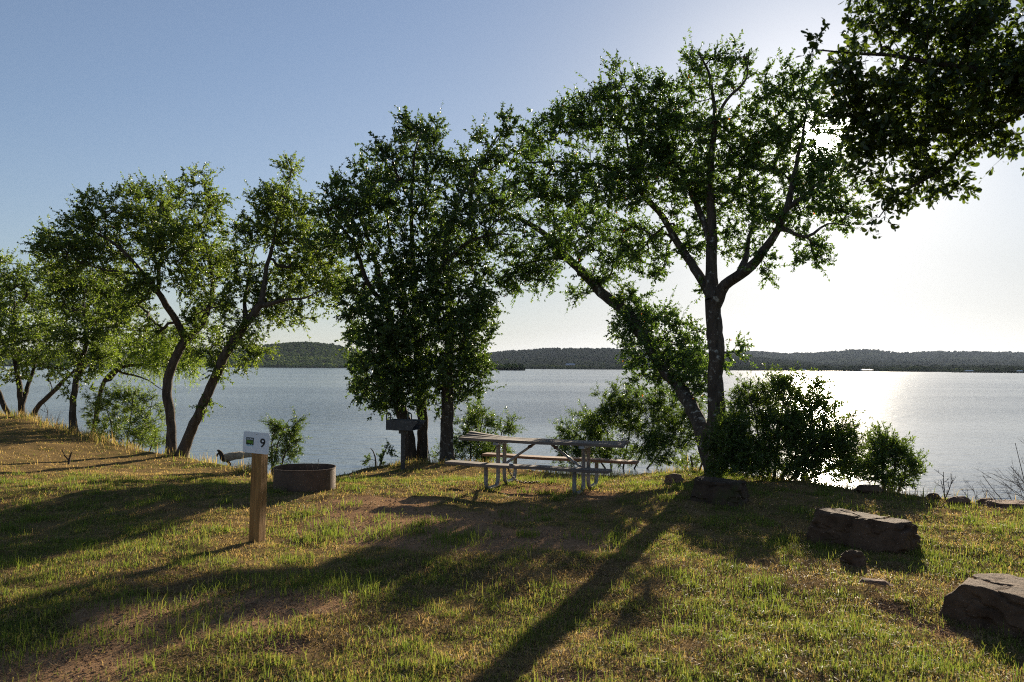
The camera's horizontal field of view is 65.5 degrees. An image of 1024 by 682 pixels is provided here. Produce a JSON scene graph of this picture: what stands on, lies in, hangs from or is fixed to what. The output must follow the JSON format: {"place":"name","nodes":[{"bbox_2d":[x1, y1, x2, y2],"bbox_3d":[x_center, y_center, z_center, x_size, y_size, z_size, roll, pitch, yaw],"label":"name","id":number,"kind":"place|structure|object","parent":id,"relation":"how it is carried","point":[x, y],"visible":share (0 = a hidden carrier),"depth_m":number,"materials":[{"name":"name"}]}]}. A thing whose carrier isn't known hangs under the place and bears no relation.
{"place":"outdoors","nodes":[
{"label":"outdoors","id":0,"kind":"place"},
{"bbox_2d":[9,343,354,367],"bbox_3d":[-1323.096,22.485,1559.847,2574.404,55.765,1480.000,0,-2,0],"label":"hill","id":1,"kind":"structure","parent":0,"point":[290,355],"depth_m":1521.02,"materials":[{"name":"green plant"}]},
{"bbox_2d":[1,341,433,365],"bbox_3d":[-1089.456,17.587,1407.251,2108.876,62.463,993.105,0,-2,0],"label":"woodland","id":2,"kind":"object","parent":1,"relation":"on","point":[330,351],"visible":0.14,"depth_m":1534.72,"materials":[{"name":"green plant"}]},
{"bbox_2d":[0,360,461,367],"bbox_3d":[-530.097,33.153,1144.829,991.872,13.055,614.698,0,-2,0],"label":"woodland","id":3,"kind":"object","parent":1,"relation":"on","point":[297,365],"visible":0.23,"depth_m":1329.83,"materials":[{"name":"green plant"}]},
{"bbox_2d":[475,368,524,369],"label":"land","id":4,"kind":"structure","parent":0,"point":[509,369],"depth_m":700.84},
{"bbox_2d":[478,363,524,369],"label":"woodland","id":5,"kind":"object","parent":4,"relation":"on","point":[515,366],"visible":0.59,"depth_m":700.52,"materials":[{"name":"green plant"}]},
{"bbox_2d":[0,404,1023,681],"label":"ground","id":6,"kind":"structure","parent":0,"point":[52,444],"depth_m":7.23,"materials":[{"name":"green plant"}]},
{"bbox_2d":[0,244,81,417],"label":"tree","id":7,"kind":"object","parent":6,"relation":"on","point":[17,334],"visible":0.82,"depth_m":22.07,"materials":[{"name":"green plant"}]},
{"bbox_2d":[41,397,61,423],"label":"bare shrub","id":8,"kind":"object","parent":6,"relation":"on","point":[50,414],"visible":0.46,"depth_m":22.37,"materials":[{"name":"brown plant"}]},
{"bbox_2d":[62,450,71,463],"bbox_3d":[-8.749,2.296,15.640,0.228,0.355,0.042,0,-2,6],"label":"stick","id":9,"kind":"object","parent":6,"relation":"on","point":[69,458],"visible":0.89,"depth_m":15.63,"materials":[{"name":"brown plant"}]},
{"bbox_2d":[19,255,143,431],"bbox_3d":[-10.745,-0.044,20.023,3.532,4.913,2.992,0,-2,0],"label":"tree","id":10,"kind":"object","parent":6,"relation":"on","point":[66,332],"visible":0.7,"depth_m":19.71,"materials":[{"name":"green plant"}]},
{"bbox_2d":[78,376,166,451],"bbox_3d":[-9.928,2.187,20.483,2.482,2.605,1.816,-1,-2,27],"label":"feathery bush","id":11,"kind":"object","parent":6,"relation":"on","point":[106,403],"visible":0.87,"depth_m":20.47,"materials":[{"name":"green plant"}]},
{"bbox_2d":[91,418,165,452],"bbox_3d":[-9.303,2.456,19.454,2.168,1.286,0.973,0,-2,0],"label":"undergrowth bush","id":12,"kind":"object","parent":6,"relation":"on","point":[151,443],"visible":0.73,"depth_m":19.53,"materials":[{"name":"green plant"}]},
{"bbox_2d":[16,161,256,454],"bbox_3d":[-8.299,-0.715,18.740,5.214,7.084,3.867,0,-2,0],"label":"tree","id":13,"kind":"object","parent":6,"relation":"on","point":[77,246],"visible":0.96,"depth_m":17.89,"materials":[{"name":"green plant"}]},
{"bbox_2d":[91,320,207,432],"bbox_3d":[-11.018,1.535,24.409,4.608,4.396,2.567,0,-2,20],"label":"feathery tree","id":14,"kind":"object","parent":6,"relation":"on","point":[153,360],"visible":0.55,"depth_m":23.90,"materials":[{"name":"green plant"}]},
{"bbox_2d":[216,449,251,463],"bbox_3d":[-6.920,2.904,20.105,0.240,0.408,1.101,-2,-3,44],"label":"driftwood log","id":15,"kind":"object","parent":6,"relation":"on","point":[229,457],"visible":0.81,"depth_m":19.90,"materials":[{"name":"grey wood"}]},
{"bbox_2d":[243,431,269,541],"bbox_3d":[-2.566,1.616,8.033,0.310,1.405,0.125,1,-2,17],"label":"numbered post","id":16,"kind":"object","parent":6,"relation":"on","point":[256,444],"visible":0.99,"depth_m":7.99,"materials":[{"name":"brown wood"}]},
{"bbox_2d":[174,150,360,457],"bbox_3d":[-5.633,-0.900,18.632,4.253,7.499,2.993,0,-2,0],"label":"tree","id":17,"kind":"object","parent":6,"relation":"on","point":[277,208],"visible":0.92,"depth_m":18.20,"materials":[{"name":"green plant"}]},
{"bbox_2d":[258,406,311,477],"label":"willow sapling","id":18,"kind":"object","parent":6,"relation":"on","point":[286,434],"visible":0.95,"depth_m":16.96,"materials":[{"name":"green plant"}]},
{"bbox_2d":[273,463,335,491],"bbox_3d":[-2.918,1.945,11.212,0.862,0.353,0.862,0,-2,0],"label":"fire ring","id":19,"kind":"object","parent":6,"relation":"on","point":[303,477],"visible":0.94,"depth_m":10.88,"materials":[{"name":"metal"}]},
{"bbox_2d":[298,144,427,462],"bbox_3d":[-3.295,-0.828,17.649,3.066,7.936,2.916,-1,-2,35],"label":"tree","id":20,"kind":"object","parent":6,"relation":"on","point":[383,360],"visible":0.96,"depth_m":17.29,"materials":[{"name":"green plant"}]},
{"bbox_2d":[360,438,397,465],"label":"undergrowth bush","id":21,"kind":"object","parent":6,"relation":"on","point":[380,456],"visible":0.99,"depth_m":17.14,"materials":[{"name":"green plant"}]},
{"bbox_2d":[386,412,425,469],"bbox_3d":[-2.114,2.067,16.075,0.808,1.262,0.420,0,-2,16],"label":"standing grill","id":22,"kind":"object","parent":6,"relation":"on","point":[403,427],"visible":1,"depth_m":16.02,"materials":[{"name":"black metal"}]},
{"bbox_2d":[355,102,470,461],"bbox_3d":[-2.106,-1.257,18.351,2.337,8.992,2.924,0,-2,15],"label":"tree","id":23,"kind":"object","parent":6,"relation":"on","point":[421,394],"visible":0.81,"depth_m":17.69,"materials":[{"name":"green plant"}]},
{"bbox_2d":[396,438,476,462],"bbox_3d":[-1.806,2.816,18.455,2.006,1.128,0.978,0,-2,0],"label":"undergrowth bush","id":24,"kind":"object","parent":6,"relation":"on","point":[438,454],"visible":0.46,"depth_m":18.41,"materials":[{"name":"green plant"}]},
{"bbox_2d":[406,101,540,461],"bbox_3d":[-0.800,-1.155,17.866,3.126,8.216,3.105,0,-2,0],"label":"tree","id":25,"kind":"object","parent":6,"relation":"on","point":[462,316],"visible":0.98,"depth_m":17.47,"materials":[{"name":"green plant"}]},
{"bbox_2d":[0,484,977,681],"bbox_3d":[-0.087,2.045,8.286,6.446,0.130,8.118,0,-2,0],"label":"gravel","id":26,"kind":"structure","parent":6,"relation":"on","point":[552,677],"depth_m":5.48,"materials":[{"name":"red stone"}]},
{"bbox_2d":[453,398,527,462],"bbox_3d":[-0.693,2.399,18.962,1.941,2.252,1.742,1,-2,-14],"label":"shoreline bush","id":27,"kind":"object","parent":6,"relation":"on","point":[474,417],"visible":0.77,"depth_m":18.83,"materials":[{"name":"green plant"}]},
{"bbox_2d":[445,431,638,494],"bbox_3d":[0.461,1.790,11.807,2.571,0.792,1.427,0,-2,21],"label":"picnic table","id":28,"kind":"object","parent":6,"relation":"on","point":[584,469],"visible":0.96,"depth_m":11.67,"materials":[{"name":"grey wood"}]},
{"bbox_2d":[507,468,539,483],"bbox_3d":[0.172,2.028,12.182,0.524,0.315,0.051,1,-2,-17],"label":"chain","id":29,"kind":"object","parent":28,"relation":"hanging from","point":[528,482],"visible":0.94,"depth_m":12.17,"materials":[{"name":"metal"}]},
{"bbox_2d":[545,375,707,470],"bbox_3d":[2.935,2.292,19.442,4.259,2.971,2.389,0,-2,0],"label":"shoreline bush","id":30,"kind":"object","parent":6,"relation":"on","point":[656,440],"visible":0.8,"depth_m":19.10,"materials":[{"name":"green plant"}]},
{"bbox_2d":[664,473,683,483],"bbox_3d":[2.566,2.192,12.677,0.299,0.166,0.219,1,-2,-17],"label":"stone","id":31,"kind":"object","parent":6,"relation":"on","point":[676,478],"visible":0.88,"depth_m":12.61,"materials":[{"name":"grey stone"}]},
{"bbox_2d":[478,27,878,475],"bbox_3d":[1.834,-1.631,15.305,4.987,8.384,9.130,1,-2,-28],"label":"tree","id":32,"kind":"object","parent":6,"relation":"on","point":[700,186],"visible":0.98,"depth_m":14.32,"materials":[{"name":"green plant"}]},
{"bbox_2d":[654,443,703,470],"bbox_3d":[3.313,2.265,14.896,0.959,0.705,0.985,2,-2,-33],"label":"undergrowth bush","id":33,"kind":"object","parent":6,"relation":"on","point":[696,458],"visible":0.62,"depth_m":14.85,"materials":[{"name":"green plant"}]},
{"bbox_2d":[690,476,749,505],"bbox_3d":[2.749,2.025,10.649,0.754,0.356,0.536,-1,-2,34],"label":"boulder","id":34,"kind":"object","parent":6,"relation":"on","point":[714,490],"visible":0.87,"depth_m":10.47,"materials":[{"name":"stone"}]},
{"bbox_2d":[689,361,885,487],"bbox_3d":[4.644,1.494,13.174,3.505,2.374,1.668,0,-2,0],"label":"shoreline bush","id":35,"kind":"object","parent":6,"relation":"on","point":[736,445],"visible":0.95,"depth_m":13.05,"materials":[{"name":"green plant"}]},
{"bbox_2d":[839,550,865,567],"bbox_3d":[3.150,1.996,7.330,0.215,0.149,0.210,1,-2,-29],"label":"stone","id":36,"kind":"object","parent":6,"relation":"on","point":[856,558],"visible":0.99,"depth_m":7.27,"materials":[{"name":"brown stone"}]},
{"bbox_2d":[805,508,920,554],"bbox_3d":[3.589,1.990,8.328,0.518,0.391,1.165,2,-3,-44],"label":"boulder","id":37,"kind":"object","parent":6,"relation":"on","point":[862,530],"visible":0.88,"depth_m":8.10,"materials":[{"name":"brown stone"}]},
{"bbox_2d":[854,485,883,493],"bbox_3d":[5.291,2.187,11.788,0.400,0.125,0.260,0,-2,11],"label":"stone","id":38,"kind":"object","parent":6,"relation":"on","point":[865,489],"visible":0.93,"depth_m":11.70,"materials":[{"name":"grey stone"}]},
{"bbox_2d":[859,577,892,586],"bbox_3d":[3.023,2.012,6.607,0.329,0.061,0.171,0,-2,17],"label":"stone","id":39,"kind":"object","parent":6,"relation":"on","point":[873,581],"visible":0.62,"depth_m":6.59,"materials":[{"name":"grey stone"}]},
{"bbox_2d":[844,420,932,492],"bbox_3d":[5.797,1.983,12.269,1.265,1.519,1.074,0,-2,21],"label":"shoreline bush","id":40,"kind":"object","parent":6,"relation":"on","point":[883,450],"visible":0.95,"depth_m":12.19,"materials":[{"name":"green plant"}]},
{"bbox_2d":[795,0,1023,238],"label":"overhanging oak","id":41,"kind":"object","parent":6,"relation":"on","point":[970,25],"visible":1,"depth_m":4.55,"materials":[{"name":"green plant"}]},
{"bbox_2d":[927,493,940,498],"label":"stone","id":42,"kind":"object","parent":6,"relation":"on","point":[929,495],"visible":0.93,"depth_m":11.23,"materials":[{"name":"grey stone"}]},
{"bbox_2d":[934,469,954,498],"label":"bare sapling","id":43,"kind":"object","parent":6,"relation":"on","point":[946,484],"visible":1,"depth_m":11.21,"materials":[{"name":"plant"}]},
{"bbox_2d":[947,496,970,503],"bbox_3d":[6.105,2.169,10.884,0.335,0.095,0.207,1,-2,-17],"label":"stone","id":44,"kind":"object","parent":6,"relation":"on","point":[957,499],"visible":0.98,"depth_m":10.82,"materials":[{"name":"grey stone"}]},
{"bbox_2d":[963,479,987,498],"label":"bare sapling","id":45,"kind":"object","parent":6,"relation":"on","point":[976,497],"visible":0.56,"depth_m":11.16,"materials":[{"name":"brown plant"}]},
{"bbox_2d":[939,573,1023,638],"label":"boulder","id":46,"kind":"object","parent":6,"relation":"on","point":[983,599],"visible":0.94,"depth_m":5.53,"materials":[{"name":"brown stone"}]},
{"bbox_2d":[976,498,994,503],"bbox_3d":[6.434,2.177,10.789,0.247,0.105,0.177,1,-2,-23],"label":"stone","id":47,"kind":"object","parent":6,"relation":"on","point":[981,500],"visible":0.47,"depth_m":10.76,"materials":[{"name":"stone"}]},
{"bbox_2d":[973,440,1023,499],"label":"bare shrub","id":48,"kind":"object","parent":6,"relation":"on","point":[1011,487],"visible":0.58,"depth_m":11.10,"materials":[{"name":"plant"}]},
{"bbox_2d":[980,500,1023,509],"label":"stone","id":49,"kind":"object","parent":6,"relation":"on","point":[1001,503],"visible":0.81,"depth_m":10.41,"materials":[{"name":"grey stone"}]},
{"bbox_2d":[0,366,1023,501],"bbox_3d":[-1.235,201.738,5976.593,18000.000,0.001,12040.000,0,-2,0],"label":"water","id":50,"kind":"structure","parent":0,"point":[961,426],"depth_m":44.67,"materials":[{"name":"blue liquid"}]},
{"bbox_2d":[952,371,1023,372],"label":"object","id":51,"kind":"object","parent":50,"relation":"in","point":[984,372],"visible":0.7,"depth_m":840.67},
{"bbox_2d":[0,0,1023,357],"label":"sky","id":52,"kind":"structure","parent":0,"point":[92,91],"materials":[{"name":"blue"}]},
{"bbox_2d":[499,349,763,370],"bbox_3d":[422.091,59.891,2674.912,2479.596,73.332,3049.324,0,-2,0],"label":"hill","id":53,"kind":"structure","parent":0,"point":[590,359],"depth_m":2405.23,"materials":[{"name":"green plant"}]},
{"bbox_2d":[438,347,821,366],"bbox_3d":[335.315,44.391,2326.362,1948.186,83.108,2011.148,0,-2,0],"label":"woodland","id":54,"kind":"object","parent":53,"relation":"on","point":[598,355],"visible":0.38,"depth_m":2239.72,"materials":[{"name":"green plant"}]},
{"bbox_2d":[496,364,829,370],"bbox_3d":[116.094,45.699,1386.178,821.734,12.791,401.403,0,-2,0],"label":"woodland","id":55,"kind":"object","parent":53,"relation":"on","point":[788,367],"visible":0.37,"depth_m":1345.41,"materials":[{"name":"green plant"}]},
{"bbox_2d":[732,365,1023,372],"bbox_3d":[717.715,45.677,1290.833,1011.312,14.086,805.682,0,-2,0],"label":"woodland","id":56,"kind":"object","parent":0,"point":[1012,369],"visible":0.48,"depth_m":1142.46,"materials":[{"name":"green plant"}]},
{"bbox_2d":[743,350,1023,371],"bbox_3d":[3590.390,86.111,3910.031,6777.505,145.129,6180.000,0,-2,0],"label":"hill","id":57,"kind":"structure","parent":0,"point":[870,353],"depth_m":4020.63,"materials":[{"name":"green plant"}]},
{"bbox_2d":[707,348,1023,368],"bbox_3d":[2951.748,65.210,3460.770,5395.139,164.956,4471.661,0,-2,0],"label":"woodland","id":58,"kind":"object","parent":57,"relation":"on","point":[954,364],"visible":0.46,"depth_m":3727.67,"materials":[{"name":"green plant"}]}
]}

